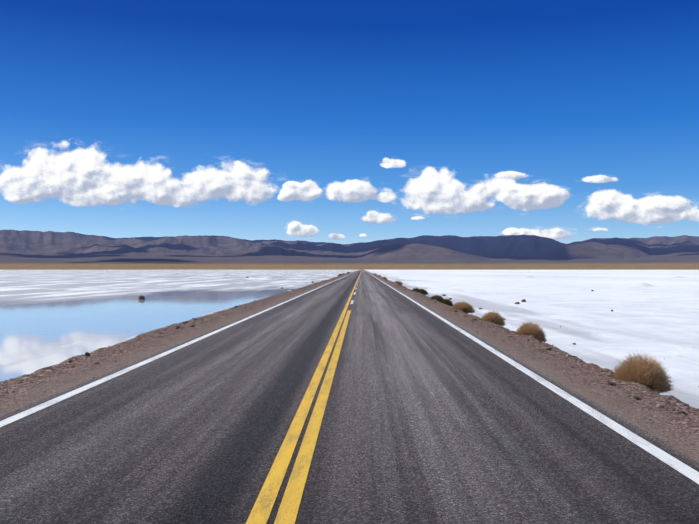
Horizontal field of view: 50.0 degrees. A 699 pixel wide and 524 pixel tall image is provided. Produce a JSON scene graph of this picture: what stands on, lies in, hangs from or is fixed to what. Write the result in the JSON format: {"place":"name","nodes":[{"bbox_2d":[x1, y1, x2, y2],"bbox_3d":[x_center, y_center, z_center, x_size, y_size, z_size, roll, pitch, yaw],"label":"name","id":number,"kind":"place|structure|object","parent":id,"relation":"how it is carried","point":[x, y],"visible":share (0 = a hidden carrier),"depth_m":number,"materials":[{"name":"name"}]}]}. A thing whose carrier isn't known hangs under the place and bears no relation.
{"place":"outdoors","nodes":[
{"label":"outdoors","id":0,"kind":"place"},
{"bbox_2d":[0,141,276,206],"bbox_3d":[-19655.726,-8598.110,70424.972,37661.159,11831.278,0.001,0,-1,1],"label":"cloud","id":1,"kind":"structure","parent":0,"point":[80,177],"depth_m":70453.20,"materials":[{"name":"white"}]},
{"bbox_2d":[264,168,322,203],"bbox_3d":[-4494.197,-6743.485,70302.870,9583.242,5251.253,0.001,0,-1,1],"label":"cloud","id":2,"kind":"structure","parent":0,"point":[306,190],"depth_m":70306.02,"materials":[{"name":"white"}]},
{"bbox_2d":[286,221,318,236],"bbox_3d":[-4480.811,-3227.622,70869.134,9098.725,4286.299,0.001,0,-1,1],"label":"cloud","id":3,"kind":"structure","parent":0,"point":[296,228],"depth_m":70868.38,"materials":[{"name":"white"}]},
{"bbox_2d":[0,269,698,523],"bbox_3d":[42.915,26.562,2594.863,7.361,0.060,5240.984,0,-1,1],"label":"road asphalt","id":4,"kind":"structure","parent":0,"point":[428,418],"depth_m":7.60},
{"bbox_2d":[0,274,349,426],"bbox_3d":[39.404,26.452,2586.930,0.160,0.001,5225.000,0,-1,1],"label":"edge line","id":5,"kind":"object","parent":4,"relation":"on","point":[4,422],"visible":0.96,"depth_m":11.75,"materials":[{"name":"white paint"}]},
{"bbox_2d":[246,270,361,523],"bbox_3d":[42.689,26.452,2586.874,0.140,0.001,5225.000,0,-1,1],"label":"road line","id":6,"kind":"object","parent":4,"relation":"on","point":[262,506],"visible":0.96,"depth_m":7.12,"materials":[{"name":"paint"}]},
{"bbox_2d":[274,310,350,523],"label":"road line","id":7,"kind":"object","parent":4,"relation":"on","point":[289,506],"visible":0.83,"depth_m":7.05,"materials":[{"name":"paint"}]},
{"bbox_2d":[0,270,698,408],"bbox_3d":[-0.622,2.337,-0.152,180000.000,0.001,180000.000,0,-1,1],"label":"ground","id":8,"kind":"structure","parent":0,"point":[48,318],"depth_m":49.59,"materials":[{"name":"white"}]},
{"bbox_2d":[5,277,698,452],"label":"rocks","id":9,"kind":"object","parent":8,"relation":"on","point":[545,348],"visible":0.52,"depth_m":18.78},
{"bbox_2d":[632,283,657,286],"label":"salt pile","id":10,"kind":"object","parent":8,"relation":"on","point":[643,285],"visible":0.92,"depth_m":101.04,"materials":[{"name":"white"}]},
{"bbox_2d":[0,230,698,269],"bbox_3d":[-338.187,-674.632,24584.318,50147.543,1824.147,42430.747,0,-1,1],"label":"mountain range","id":11,"kind":"structure","parent":0,"point":[33,250],"depth_m":20619.67,"materials":[{"name":"stone"}]},
{"bbox_2d":[0,270,698,461],"bbox_3d":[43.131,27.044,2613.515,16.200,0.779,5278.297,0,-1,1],"label":"road shoulder","id":12,"kind":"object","parent":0,"point":[595,387],"depth_m":13.02},
{"bbox_2d":[415,289,427,294],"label":"bush","id":13,"kind":"object","parent":12,"relation":"on","point":[424,292],"visible":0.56,"depth_m":57.58,"materials":[{"name":"green plant"}]},
{"bbox_2d":[430,294,442,300],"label":"bush","id":14,"kind":"object","parent":12,"relation":"on","point":[438,298],"visible":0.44,"depth_m":44.60,"materials":[{"name":"green plant"}]},
{"bbox_2d":[439,298,453,305],"bbox_3d":[5.122,2.143,39.774,0.893,0.529,0.905,0,-1,1],"label":"bush","id":15,"kind":"object","parent":12,"relation":"on","point":[447,302],"visible":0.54,"depth_m":39.59,"materials":[{"name":"green plant"}]},
{"bbox_2d":[450,301,474,313],"bbox_3d":[5.046,2.057,33.578,1.227,0.695,1.234,0,-1,1],"label":"bush","id":16,"kind":"object","parent":12,"relation":"on","point":[464,306],"visible":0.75,"depth_m":33.30,"materials":[{"name":"brown plant"}]},
{"bbox_2d":[480,310,505,325],"bbox_3d":[4.979,1.977,26.166,1.002,0.626,1.006,0,-1,1],"label":"bush","id":17,"kind":"object","parent":12,"relation":"on","point":[494,317],"visible":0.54,"depth_m":25.98,"materials":[{"name":"brown plant"}]},
{"bbox_2d":[515,321,546,341],"bbox_3d":[4.919,1.935,20.458,1.003,0.712,0.986,0,-1,1],"label":"bush","id":18,"kind":"object","parent":12,"relation":"on","point":[529,329],"visible":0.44,"depth_m":20.28,"materials":[{"name":"brown plant"}]},
{"bbox_2d":[610,350,674,393],"bbox_3d":[4.679,1.748,12.065,1.057,0.712,1.062,0,-1,1],"label":"bush","id":19,"kind":"object","parent":12,"relation":"on","point":[653,376],"visible":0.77,"depth_m":11.89,"materials":[{"name":"brown plant"}]},
{"bbox_2d":[0,0,698,243],"label":"sky","id":20,"kind":"structure","parent":0,"point":[562,92],"materials":[{"name":"blue"}]},
{"bbox_2d":[329,219,380,238],"bbox_3d":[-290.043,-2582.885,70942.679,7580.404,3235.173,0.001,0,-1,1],"label":"cloud","id":21,"kind":"structure","parent":0,"point":[335,236],"depth_m":70952.05,"materials":[{"name":"white"}]},
{"bbox_2d":[326,179,395,202],"bbox_3d":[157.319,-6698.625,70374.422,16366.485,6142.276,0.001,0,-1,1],"label":"cloud","id":22,"kind":"structure","parent":0,"point":[352,191],"depth_m":70366.83,"materials":[{"name":"white"}]},
{"bbox_2d":[360,158,405,180],"bbox_3d":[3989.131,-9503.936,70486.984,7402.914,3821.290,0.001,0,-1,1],"label":"cloud","id":23,"kind":"structure","parent":0,"point":[391,163],"depth_m":70483.95,"materials":[{"name":"white"}]},
{"bbox_2d":[360,192,424,222],"bbox_3d":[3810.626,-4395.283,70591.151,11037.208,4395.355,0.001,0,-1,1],"label":"cloud","id":24,"kind":"structure","parent":0,"point":[373,216],"depth_m":70605.48,"materials":[{"name":"white"}]},
{"bbox_2d":[401,167,569,214],"bbox_3d":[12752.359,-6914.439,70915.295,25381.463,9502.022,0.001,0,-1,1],"label":"cloud","id":25,"kind":"structure","parent":0,"point":[428,190],"depth_m":70922.76,"materials":[{"name":"white"}]},
{"bbox_2d":[502,227,607,238],"bbox_3d":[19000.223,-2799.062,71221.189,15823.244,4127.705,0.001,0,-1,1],"label":"cloud","id":26,"kind":"structure","parent":0,"point":[556,233],"depth_m":71228.62,"materials":[{"name":"white"}]},
{"bbox_2d":[545,175,617,194],"bbox_3d":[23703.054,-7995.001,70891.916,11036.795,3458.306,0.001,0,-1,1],"label":"cloud","id":27,"kind":"structure","parent":0,"point":[598,179],"depth_m":70891.59,"materials":[{"name":"white"}]},
{"bbox_2d":[581,189,698,224],"bbox_3d":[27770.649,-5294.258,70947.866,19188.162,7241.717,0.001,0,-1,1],"label":"cloud","id":28,"kind":"structure","parent":0,"point":[615,204],"depth_m":70947.58,"materials":[{"name":"white"}]}
]}

